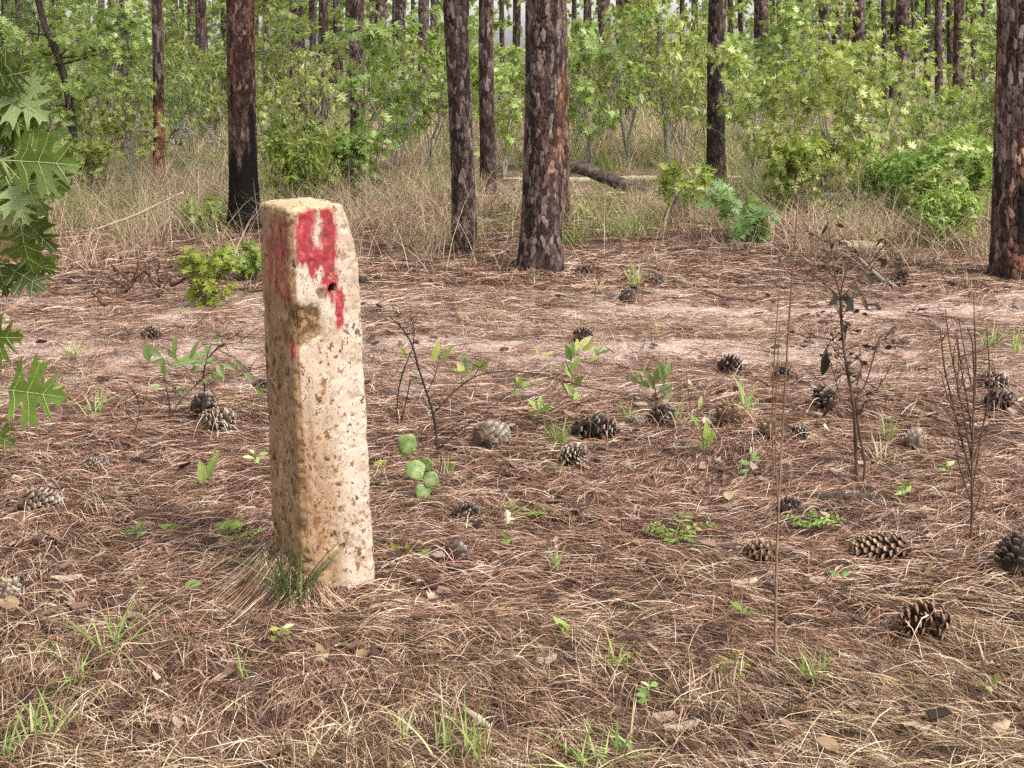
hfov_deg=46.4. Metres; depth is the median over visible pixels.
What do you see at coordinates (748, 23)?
oak tree
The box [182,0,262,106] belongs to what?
oak tree
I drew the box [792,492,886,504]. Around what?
rotten stick
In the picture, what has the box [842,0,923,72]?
oak tree
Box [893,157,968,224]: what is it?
oak bush
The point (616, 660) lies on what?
fern sprig
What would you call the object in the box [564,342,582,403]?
pale leaf sprig
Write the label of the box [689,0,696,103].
pine tree
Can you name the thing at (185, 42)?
leafy bush
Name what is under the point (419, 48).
leafy bush
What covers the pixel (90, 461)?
pine cone
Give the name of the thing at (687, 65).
leafy bush
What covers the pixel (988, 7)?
oak tree
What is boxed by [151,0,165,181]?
pine tree
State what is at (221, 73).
oak bush
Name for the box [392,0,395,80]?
pine tree
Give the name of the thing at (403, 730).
grass tuft
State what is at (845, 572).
seedling
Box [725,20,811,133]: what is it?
oak tree
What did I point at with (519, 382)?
seedling
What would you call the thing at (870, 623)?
thin stick
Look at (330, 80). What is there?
pine tree
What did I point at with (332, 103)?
leafy bush
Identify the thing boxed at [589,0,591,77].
pine tree
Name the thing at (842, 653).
bark flake
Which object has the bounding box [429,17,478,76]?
oak tree
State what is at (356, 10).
pine tree
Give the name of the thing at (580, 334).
pine cone
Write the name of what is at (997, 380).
pine cone
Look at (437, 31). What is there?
pine tree
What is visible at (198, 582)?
leaf sprout
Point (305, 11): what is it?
oak tree
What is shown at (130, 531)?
seedling
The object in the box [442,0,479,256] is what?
pine tree
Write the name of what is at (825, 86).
oak bush
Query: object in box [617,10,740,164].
leafy bush
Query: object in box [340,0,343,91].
pine tree
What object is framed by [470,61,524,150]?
leafy bush
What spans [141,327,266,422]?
arched twig plant
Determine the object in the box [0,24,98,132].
oak bush
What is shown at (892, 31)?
pine tree
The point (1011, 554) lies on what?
pine cone
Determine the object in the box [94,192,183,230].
pale branch
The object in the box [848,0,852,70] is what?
pine tree
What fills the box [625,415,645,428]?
pine cone
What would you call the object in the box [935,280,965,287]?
fallen stick
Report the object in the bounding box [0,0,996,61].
sky
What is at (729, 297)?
fallen stick
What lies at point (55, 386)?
seedling
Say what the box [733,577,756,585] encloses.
bark flake
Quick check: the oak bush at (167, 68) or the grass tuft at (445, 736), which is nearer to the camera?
the grass tuft at (445, 736)
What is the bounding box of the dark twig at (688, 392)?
[686,369,696,414]
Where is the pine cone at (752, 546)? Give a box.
[742,537,783,565]
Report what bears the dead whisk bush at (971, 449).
on the ground at (636, 348)
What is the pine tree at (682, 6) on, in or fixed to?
on the ground at (636, 348)
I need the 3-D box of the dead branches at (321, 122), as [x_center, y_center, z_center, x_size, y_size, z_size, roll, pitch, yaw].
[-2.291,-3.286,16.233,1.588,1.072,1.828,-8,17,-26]
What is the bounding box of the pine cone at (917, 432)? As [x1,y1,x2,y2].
[902,427,924,450]
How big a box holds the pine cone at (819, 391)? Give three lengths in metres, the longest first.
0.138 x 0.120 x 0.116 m
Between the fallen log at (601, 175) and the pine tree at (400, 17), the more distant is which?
the pine tree at (400, 17)
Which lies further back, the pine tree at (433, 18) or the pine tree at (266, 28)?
the pine tree at (433, 18)
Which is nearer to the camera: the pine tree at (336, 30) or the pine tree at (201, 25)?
the pine tree at (201, 25)
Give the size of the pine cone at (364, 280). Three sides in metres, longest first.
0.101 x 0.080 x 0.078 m
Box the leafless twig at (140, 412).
[119,381,146,439]
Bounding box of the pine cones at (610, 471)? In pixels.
[0,263,1023,662]
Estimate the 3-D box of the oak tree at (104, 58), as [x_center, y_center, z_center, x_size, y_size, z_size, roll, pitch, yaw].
[-7.868,-6.138,24.625,1.537,2.155,1.665,10,18,33]
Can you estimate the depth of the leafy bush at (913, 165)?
11.91 m
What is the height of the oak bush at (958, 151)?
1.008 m
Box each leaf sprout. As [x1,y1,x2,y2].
[159,520,244,536]
[174,579,201,595]
[190,451,219,485]
[372,460,386,470]
[390,541,430,560]
[552,616,589,639]
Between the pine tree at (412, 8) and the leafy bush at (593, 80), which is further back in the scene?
the pine tree at (412, 8)
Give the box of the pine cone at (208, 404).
[190,393,216,416]
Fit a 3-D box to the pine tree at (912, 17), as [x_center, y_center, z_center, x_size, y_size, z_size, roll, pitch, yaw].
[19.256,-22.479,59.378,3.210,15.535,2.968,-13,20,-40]
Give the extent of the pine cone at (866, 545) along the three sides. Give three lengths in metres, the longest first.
0.207 x 0.112 x 0.109 m
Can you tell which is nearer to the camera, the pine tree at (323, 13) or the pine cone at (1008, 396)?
the pine cone at (1008, 396)
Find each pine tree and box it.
[1,0,10,55]
[15,0,20,60]
[56,0,62,107]
[96,0,104,105]
[120,0,130,156]
[148,0,151,72]
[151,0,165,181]
[171,0,177,91]
[179,0,183,98]
[187,0,194,110]
[195,0,211,139]
[220,1,223,88]
[224,1,226,104]
[226,0,261,232]
[255,16,258,98]
[263,7,271,129]
[275,1,280,97]
[289,0,307,124]
[289,47,292,103]
[309,0,316,121]
[318,0,329,127]
[328,6,332,103]
[332,0,340,109]
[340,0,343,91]
[345,0,349,107]
[349,0,365,137]
[366,0,369,93]
[368,0,375,104]
[375,0,387,109]
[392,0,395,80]
[395,0,405,105]
[410,0,414,81]
[418,0,431,121]
[430,0,436,106]
[436,0,439,91]
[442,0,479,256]
[466,0,468,16]
[478,0,497,195]
[499,0,504,100]
[512,0,514,96]
[514,0,520,106]
[514,0,564,275]
[562,0,570,224]
[571,0,576,92]
[582,0,588,106]
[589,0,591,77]
[597,0,613,139]
[618,0,623,101]
[624,0,636,124]
[646,0,653,107]
[679,0,685,98]
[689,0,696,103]
[706,0,726,180]
[727,0,732,106]
[737,0,742,37]
[753,0,768,117]
[770,0,775,70]
[776,0,780,55]
[796,0,804,88]
[818,5,830,108]
[832,0,844,108]
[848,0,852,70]
[852,0,866,99]
[881,0,887,99]
[888,4,895,97]
[894,0,909,109]
[911,0,914,80]
[924,0,930,97]
[934,0,943,103]
[946,0,952,99]
[952,0,965,107]
[970,5,975,89]
[980,0,985,91]
[987,0,1023,282]
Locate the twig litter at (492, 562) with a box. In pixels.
[0,234,1023,767]
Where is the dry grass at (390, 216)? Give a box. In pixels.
[0,94,1020,297]
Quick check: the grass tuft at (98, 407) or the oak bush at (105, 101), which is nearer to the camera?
the grass tuft at (98, 407)
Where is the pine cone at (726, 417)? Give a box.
[713,400,741,428]
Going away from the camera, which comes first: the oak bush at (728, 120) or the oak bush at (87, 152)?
the oak bush at (87, 152)
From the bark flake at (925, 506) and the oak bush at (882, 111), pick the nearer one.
the bark flake at (925, 506)
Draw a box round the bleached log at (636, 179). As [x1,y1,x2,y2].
[501,175,740,181]
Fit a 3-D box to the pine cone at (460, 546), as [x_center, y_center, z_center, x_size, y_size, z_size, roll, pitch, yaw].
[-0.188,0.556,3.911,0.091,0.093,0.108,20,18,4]
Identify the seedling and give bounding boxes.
[45,377,61,389]
[123,522,146,541]
[243,450,267,472]
[267,624,293,650]
[451,354,472,375]
[500,531,512,550]
[510,375,530,396]
[593,347,610,367]
[635,681,657,707]
[730,600,754,618]
[739,446,758,472]
[829,566,850,598]
[892,478,910,502]
[938,460,954,472]
[986,672,999,695]
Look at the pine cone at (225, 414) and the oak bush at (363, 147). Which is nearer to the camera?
the pine cone at (225, 414)
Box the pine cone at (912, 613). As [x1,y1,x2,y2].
[892,599,951,645]
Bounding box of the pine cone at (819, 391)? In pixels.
[811,383,837,409]
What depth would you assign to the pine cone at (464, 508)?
4.29 m
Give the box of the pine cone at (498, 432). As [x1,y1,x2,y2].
[472,420,510,450]
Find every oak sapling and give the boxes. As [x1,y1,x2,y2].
[175,194,225,230]
[220,239,261,281]
[655,159,716,220]
[695,177,781,244]
[929,191,987,244]
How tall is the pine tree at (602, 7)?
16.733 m
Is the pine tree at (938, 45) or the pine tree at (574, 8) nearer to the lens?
the pine tree at (938, 45)
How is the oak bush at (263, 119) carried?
on the ground at (636, 348)
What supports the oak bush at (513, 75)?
on the ground at (636, 348)
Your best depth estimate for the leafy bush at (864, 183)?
12.78 m
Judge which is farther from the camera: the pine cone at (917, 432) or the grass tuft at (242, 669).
the pine cone at (917, 432)
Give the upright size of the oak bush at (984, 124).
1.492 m
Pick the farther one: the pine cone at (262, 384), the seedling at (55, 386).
the pine cone at (262, 384)
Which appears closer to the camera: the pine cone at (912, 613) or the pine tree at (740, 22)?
the pine cone at (912, 613)
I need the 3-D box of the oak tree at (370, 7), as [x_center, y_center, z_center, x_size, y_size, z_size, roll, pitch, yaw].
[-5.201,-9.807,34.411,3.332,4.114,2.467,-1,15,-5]
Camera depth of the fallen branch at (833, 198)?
13.11 m
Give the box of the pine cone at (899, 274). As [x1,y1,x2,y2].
[891,268,908,285]
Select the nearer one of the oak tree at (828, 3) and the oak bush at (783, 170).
the oak bush at (783, 170)
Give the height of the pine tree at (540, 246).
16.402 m
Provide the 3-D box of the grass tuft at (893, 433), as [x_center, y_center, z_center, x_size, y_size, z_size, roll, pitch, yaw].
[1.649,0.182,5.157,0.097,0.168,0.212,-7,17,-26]
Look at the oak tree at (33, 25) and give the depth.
31.18 m
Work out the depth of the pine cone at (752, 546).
3.91 m
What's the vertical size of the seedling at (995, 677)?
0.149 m
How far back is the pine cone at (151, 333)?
7.03 m
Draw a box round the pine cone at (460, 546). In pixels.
[441,539,468,562]
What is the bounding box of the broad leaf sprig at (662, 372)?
[629,361,675,403]
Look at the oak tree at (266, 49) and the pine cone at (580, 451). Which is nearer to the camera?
the pine cone at (580, 451)
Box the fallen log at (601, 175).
[569,157,658,196]
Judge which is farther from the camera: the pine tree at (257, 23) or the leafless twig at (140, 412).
the pine tree at (257, 23)
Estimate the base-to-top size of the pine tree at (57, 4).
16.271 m
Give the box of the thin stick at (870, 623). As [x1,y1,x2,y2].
[836,619,890,633]
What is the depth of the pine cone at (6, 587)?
3.59 m
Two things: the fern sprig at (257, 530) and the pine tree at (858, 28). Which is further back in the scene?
the pine tree at (858, 28)
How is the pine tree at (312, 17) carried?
on the ground at (636, 348)
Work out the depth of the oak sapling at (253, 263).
8.83 m
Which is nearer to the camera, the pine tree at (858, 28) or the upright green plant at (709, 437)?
the upright green plant at (709, 437)
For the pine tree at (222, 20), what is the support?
on the ground at (636, 348)
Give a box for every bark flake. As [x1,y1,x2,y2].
[50,574,81,581]
[536,653,556,663]
[663,719,699,730]
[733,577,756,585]
[809,576,825,582]
[838,652,867,658]
[919,505,935,512]
[966,422,987,426]
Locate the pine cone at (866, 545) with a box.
[846,531,911,562]
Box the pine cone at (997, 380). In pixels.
[976,369,1014,392]
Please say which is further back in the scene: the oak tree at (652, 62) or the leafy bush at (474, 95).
the leafy bush at (474, 95)
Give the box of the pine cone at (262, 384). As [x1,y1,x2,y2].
[252,377,266,394]
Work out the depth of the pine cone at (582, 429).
5.16 m
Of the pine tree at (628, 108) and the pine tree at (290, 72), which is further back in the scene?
the pine tree at (290, 72)
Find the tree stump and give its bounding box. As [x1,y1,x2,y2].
[668,195,679,226]
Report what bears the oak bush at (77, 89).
on the ground at (636, 348)
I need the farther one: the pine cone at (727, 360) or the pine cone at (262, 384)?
the pine cone at (727, 360)
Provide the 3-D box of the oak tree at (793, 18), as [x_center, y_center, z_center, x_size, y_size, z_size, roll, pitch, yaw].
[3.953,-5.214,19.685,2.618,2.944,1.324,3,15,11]
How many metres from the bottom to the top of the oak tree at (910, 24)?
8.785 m
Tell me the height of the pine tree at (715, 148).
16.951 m
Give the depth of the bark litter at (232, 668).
4.02 m
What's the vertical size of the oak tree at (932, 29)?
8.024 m
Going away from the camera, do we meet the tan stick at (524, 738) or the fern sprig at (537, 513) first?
the tan stick at (524, 738)
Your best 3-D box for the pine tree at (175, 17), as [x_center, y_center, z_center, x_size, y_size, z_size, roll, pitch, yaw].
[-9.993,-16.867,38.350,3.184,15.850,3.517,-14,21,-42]
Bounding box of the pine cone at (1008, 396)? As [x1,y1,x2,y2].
[984,387,1016,411]
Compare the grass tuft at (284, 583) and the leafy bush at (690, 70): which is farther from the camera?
the leafy bush at (690, 70)
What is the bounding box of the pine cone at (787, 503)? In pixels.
[775,496,803,517]
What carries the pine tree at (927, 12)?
on the ground at (636, 348)
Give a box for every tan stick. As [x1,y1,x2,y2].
[463,708,490,728]
[512,731,556,747]
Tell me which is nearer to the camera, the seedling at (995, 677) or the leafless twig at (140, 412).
the seedling at (995, 677)
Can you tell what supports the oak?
on the ground at (636, 348)
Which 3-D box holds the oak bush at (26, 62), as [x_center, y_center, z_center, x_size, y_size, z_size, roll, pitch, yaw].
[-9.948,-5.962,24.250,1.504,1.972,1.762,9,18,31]
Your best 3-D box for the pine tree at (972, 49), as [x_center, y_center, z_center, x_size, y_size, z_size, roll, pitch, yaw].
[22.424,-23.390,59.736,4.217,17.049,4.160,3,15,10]
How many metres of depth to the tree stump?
11.64 m
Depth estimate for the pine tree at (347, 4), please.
40.87 m
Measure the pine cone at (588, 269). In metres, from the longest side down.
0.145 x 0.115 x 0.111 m
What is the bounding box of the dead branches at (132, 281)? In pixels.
[45,250,207,306]
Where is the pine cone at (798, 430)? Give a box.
[787,424,811,439]
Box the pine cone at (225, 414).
[196,406,241,434]
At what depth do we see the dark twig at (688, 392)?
5.40 m
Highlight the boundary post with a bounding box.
[259,197,374,593]
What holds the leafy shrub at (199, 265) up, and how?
on the ground at (636, 348)
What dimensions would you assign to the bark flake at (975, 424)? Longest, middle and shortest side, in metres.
0.112 x 0.046 x 0.018 m
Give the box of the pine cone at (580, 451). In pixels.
[558,442,589,470]
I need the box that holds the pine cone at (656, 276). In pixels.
[646,272,664,285]
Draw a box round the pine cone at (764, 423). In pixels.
[756,417,780,440]
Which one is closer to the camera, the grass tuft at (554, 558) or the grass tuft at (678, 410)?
the grass tuft at (554, 558)
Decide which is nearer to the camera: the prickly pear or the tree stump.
the prickly pear
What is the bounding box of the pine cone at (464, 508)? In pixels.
[452,502,482,522]
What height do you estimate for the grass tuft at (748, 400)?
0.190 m
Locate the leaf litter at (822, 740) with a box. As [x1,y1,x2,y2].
[0,250,1023,767]
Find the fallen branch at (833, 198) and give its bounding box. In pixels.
[790,192,881,201]
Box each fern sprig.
[225,522,264,541]
[500,503,554,517]
[597,643,642,665]
[642,511,717,543]
[711,650,755,678]
[782,511,843,527]
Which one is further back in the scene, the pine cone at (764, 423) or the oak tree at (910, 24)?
the oak tree at (910, 24)
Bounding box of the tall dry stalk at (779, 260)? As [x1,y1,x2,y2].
[769,254,782,475]
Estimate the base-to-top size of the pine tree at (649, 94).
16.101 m
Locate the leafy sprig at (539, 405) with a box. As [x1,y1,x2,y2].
[527,396,551,419]
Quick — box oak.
[0,45,81,452]
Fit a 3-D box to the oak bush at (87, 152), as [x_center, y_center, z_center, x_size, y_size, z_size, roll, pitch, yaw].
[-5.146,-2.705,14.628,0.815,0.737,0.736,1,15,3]
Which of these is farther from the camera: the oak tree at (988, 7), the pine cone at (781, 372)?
the oak tree at (988, 7)
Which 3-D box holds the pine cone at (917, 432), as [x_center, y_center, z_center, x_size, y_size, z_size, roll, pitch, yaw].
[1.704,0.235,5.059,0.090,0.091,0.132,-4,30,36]
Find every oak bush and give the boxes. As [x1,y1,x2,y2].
[0,16,113,156]
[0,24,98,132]
[8,51,64,108]
[60,134,122,191]
[68,38,148,140]
[79,69,168,182]
[138,52,216,137]
[163,40,255,150]
[220,76,311,175]
[304,138,350,189]
[318,5,473,182]
[328,121,391,189]
[367,45,445,149]
[404,62,448,136]
[470,35,573,178]
[567,3,663,164]
[578,52,643,128]
[651,31,769,143]
[693,41,806,185]
[704,42,766,131]
[752,125,840,210]
[753,23,898,206]
[778,52,858,128]
[808,24,949,192]
[830,83,886,149]
[866,96,918,149]
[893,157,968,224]
[897,123,993,203]
[931,84,987,141]
[942,70,995,184]
[945,19,995,137]
[987,77,994,114]
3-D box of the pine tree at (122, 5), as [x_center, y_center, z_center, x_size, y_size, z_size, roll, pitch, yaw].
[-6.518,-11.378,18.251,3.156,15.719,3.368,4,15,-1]
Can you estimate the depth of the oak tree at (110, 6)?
30.25 m
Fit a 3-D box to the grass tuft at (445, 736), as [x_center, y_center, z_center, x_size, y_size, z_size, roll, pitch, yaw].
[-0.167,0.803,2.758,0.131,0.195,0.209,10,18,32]
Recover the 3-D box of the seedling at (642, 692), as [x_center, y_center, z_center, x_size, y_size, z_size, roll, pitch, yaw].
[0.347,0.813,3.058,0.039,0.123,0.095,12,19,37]
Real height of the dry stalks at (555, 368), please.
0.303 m
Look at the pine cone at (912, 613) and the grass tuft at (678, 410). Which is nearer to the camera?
the pine cone at (912, 613)
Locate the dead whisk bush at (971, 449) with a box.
[917,294,1023,538]
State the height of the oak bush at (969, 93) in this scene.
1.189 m
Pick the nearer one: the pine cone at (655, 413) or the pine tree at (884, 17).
the pine cone at (655, 413)
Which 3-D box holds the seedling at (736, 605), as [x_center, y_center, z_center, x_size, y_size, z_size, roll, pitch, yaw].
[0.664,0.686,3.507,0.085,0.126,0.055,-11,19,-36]
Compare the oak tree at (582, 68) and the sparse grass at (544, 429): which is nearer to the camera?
the sparse grass at (544, 429)
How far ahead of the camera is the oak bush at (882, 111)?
20.71 m
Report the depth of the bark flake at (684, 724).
2.91 m
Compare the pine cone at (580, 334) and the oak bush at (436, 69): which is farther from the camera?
the oak bush at (436, 69)
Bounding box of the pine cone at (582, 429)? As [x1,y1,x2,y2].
[571,411,619,443]
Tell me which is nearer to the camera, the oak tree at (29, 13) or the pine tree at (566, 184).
the pine tree at (566, 184)
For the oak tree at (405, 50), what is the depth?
38.44 m
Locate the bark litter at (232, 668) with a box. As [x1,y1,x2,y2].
[0,244,1023,767]
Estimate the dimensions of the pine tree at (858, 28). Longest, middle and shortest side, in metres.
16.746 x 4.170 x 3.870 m
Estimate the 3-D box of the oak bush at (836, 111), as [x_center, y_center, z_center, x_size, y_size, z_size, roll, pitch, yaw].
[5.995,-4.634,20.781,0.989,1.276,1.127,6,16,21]
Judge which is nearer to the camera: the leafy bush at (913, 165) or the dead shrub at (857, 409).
the dead shrub at (857, 409)
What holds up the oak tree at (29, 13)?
on the ground at (636, 348)
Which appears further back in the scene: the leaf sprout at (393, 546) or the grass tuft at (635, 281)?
the grass tuft at (635, 281)
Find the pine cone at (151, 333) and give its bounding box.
[141,325,162,339]
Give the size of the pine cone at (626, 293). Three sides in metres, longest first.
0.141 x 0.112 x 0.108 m
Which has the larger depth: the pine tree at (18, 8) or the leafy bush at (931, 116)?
the pine tree at (18, 8)
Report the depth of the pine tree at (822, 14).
39.27 m
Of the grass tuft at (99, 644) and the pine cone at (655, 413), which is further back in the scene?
the pine cone at (655, 413)
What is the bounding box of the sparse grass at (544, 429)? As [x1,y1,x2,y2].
[4,255,1023,767]
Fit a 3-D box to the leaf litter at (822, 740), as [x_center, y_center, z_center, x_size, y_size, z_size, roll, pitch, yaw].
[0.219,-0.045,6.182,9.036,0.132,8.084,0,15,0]
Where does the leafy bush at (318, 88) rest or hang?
on the ground at (636, 348)
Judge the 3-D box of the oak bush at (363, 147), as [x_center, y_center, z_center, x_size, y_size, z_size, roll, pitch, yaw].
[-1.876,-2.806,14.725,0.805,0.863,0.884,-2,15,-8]
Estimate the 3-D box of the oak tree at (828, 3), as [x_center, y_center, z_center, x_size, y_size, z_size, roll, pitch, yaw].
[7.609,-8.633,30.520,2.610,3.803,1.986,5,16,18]
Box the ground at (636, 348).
[0,62,1023,767]
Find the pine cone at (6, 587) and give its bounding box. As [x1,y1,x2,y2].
[0,577,22,609]
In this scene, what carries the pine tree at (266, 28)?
on the ground at (636, 348)
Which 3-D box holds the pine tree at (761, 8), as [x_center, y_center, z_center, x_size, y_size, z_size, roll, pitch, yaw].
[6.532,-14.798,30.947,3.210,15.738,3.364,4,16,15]
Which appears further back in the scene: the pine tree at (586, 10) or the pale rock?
the pine tree at (586, 10)
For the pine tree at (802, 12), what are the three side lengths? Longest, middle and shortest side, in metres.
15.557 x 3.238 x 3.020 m
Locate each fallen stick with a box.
[704,289,771,299]
[857,256,897,288]
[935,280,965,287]
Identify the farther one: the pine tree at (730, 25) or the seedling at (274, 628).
the pine tree at (730, 25)
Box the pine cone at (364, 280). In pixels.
[359,276,368,285]
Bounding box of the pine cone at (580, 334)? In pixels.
[573,326,593,341]
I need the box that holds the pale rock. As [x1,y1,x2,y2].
[835,240,882,249]
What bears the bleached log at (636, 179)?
on the ground at (636, 348)
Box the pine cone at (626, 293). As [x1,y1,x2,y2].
[618,288,635,304]
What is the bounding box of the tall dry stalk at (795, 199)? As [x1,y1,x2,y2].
[768,192,802,665]
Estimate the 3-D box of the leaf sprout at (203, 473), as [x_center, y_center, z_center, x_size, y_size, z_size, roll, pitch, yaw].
[-1.202,0.354,4.603,0.140,0.191,0.090,3,16,12]
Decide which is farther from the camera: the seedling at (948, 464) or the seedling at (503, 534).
the seedling at (948, 464)
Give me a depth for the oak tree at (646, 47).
32.22 m
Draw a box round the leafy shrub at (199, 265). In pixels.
[171,244,245,309]
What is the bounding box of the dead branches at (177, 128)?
[128,100,227,170]
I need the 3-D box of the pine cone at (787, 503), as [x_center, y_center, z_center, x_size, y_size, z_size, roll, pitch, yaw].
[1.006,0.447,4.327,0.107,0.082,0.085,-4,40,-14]
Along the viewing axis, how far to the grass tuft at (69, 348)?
6.61 m
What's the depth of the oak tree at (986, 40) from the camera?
32.59 m
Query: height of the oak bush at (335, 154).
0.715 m
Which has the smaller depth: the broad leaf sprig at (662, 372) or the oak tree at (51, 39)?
the broad leaf sprig at (662, 372)
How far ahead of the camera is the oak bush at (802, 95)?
12.69 m
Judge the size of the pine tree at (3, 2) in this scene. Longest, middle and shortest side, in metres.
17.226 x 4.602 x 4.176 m
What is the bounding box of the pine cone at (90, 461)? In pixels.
[83,456,109,472]
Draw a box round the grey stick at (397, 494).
[376,492,414,498]
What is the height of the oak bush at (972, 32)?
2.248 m
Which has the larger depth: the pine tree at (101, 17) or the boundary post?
the pine tree at (101, 17)
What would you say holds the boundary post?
on the ground at (636, 348)
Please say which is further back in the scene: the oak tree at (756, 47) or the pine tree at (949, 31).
the pine tree at (949, 31)
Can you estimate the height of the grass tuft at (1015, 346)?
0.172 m
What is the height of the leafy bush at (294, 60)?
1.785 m
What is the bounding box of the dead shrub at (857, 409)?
[785,202,902,484]
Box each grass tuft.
[0,706,59,763]
[7,579,234,677]
[10,685,112,748]
[12,615,198,715]
[50,335,96,359]
[72,386,114,418]
[199,523,367,609]
[224,643,274,681]
[385,692,417,748]
[390,670,481,762]
[441,453,451,478]
[445,687,495,767]
[501,715,666,767]
[539,412,580,448]
[544,543,566,575]
[573,269,632,293]
[581,693,678,767]
[593,626,628,675]
[614,394,644,422]
[622,262,651,287]
[660,348,677,366]
[660,399,695,421]
[733,376,765,415]
[775,643,840,692]
[858,431,916,466]
[874,409,915,441]
[916,608,1023,680]
[973,321,1015,349]
[995,327,1023,353]
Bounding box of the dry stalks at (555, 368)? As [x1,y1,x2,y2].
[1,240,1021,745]
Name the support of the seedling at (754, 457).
on the ground at (636, 348)
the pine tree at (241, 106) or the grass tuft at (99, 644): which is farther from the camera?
the pine tree at (241, 106)
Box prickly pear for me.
[398,434,438,499]
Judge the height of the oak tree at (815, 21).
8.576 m
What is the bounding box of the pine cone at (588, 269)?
[575,264,593,276]
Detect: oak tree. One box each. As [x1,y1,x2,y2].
[0,0,82,95]
[0,0,82,108]
[0,0,121,182]
[36,0,152,172]
[61,0,173,97]
[98,35,151,131]
[139,0,195,101]
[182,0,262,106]
[214,0,331,127]
[255,0,337,97]
[272,0,379,114]
[368,32,415,88]
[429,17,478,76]
[474,37,524,118]
[568,34,598,120]
[580,0,686,161]
[606,0,696,163]
[612,25,666,113]
[654,23,729,107]
[680,0,836,147]
[697,10,753,107]
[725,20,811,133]
[755,0,860,114]
[813,0,880,79]
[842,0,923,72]
[865,0,934,61]
[909,0,978,65]
[910,1,992,66]
[965,1,995,78]
[975,27,995,93]
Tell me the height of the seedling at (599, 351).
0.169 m
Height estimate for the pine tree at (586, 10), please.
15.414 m
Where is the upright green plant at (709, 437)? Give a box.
[690,392,714,454]
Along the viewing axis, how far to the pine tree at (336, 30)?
38.19 m
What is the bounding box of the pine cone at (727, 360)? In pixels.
[717,354,744,373]
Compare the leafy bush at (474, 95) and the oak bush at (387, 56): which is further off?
the leafy bush at (474, 95)
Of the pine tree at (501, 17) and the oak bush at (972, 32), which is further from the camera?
the pine tree at (501, 17)
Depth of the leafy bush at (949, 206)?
10.28 m
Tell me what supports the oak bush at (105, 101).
on the ground at (636, 348)
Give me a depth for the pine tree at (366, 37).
54.47 m
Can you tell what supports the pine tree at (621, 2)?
on the ground at (636, 348)
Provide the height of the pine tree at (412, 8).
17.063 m
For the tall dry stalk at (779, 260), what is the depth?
4.56 m
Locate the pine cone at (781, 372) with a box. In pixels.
[770,365,793,381]
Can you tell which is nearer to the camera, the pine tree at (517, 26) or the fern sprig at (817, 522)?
the fern sprig at (817, 522)
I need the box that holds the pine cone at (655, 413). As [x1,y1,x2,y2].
[647,403,675,426]
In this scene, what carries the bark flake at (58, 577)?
on the ground at (636, 348)
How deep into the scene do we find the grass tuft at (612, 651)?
3.25 m
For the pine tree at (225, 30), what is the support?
on the ground at (636, 348)
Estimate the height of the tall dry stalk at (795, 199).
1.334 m
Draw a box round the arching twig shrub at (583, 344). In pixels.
[381,311,647,464]
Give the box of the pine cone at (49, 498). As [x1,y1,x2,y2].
[17,487,65,512]
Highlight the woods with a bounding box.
[0,0,996,106]
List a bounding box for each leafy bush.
[129,41,227,168]
[175,36,279,120]
[255,51,320,130]
[260,111,345,198]
[279,48,343,125]
[321,58,391,133]
[360,23,475,174]
[417,32,500,110]
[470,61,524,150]
[569,50,613,151]
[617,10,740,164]
[644,55,706,147]
[849,137,914,211]
[871,136,972,225]
[883,72,980,153]
[886,84,948,150]
[904,177,979,248]
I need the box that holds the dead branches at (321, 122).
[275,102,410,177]
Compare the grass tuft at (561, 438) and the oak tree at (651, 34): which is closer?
the grass tuft at (561, 438)
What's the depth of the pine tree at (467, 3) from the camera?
60.20 m
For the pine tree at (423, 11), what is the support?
on the ground at (636, 348)
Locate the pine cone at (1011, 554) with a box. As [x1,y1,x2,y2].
[994,531,1023,576]

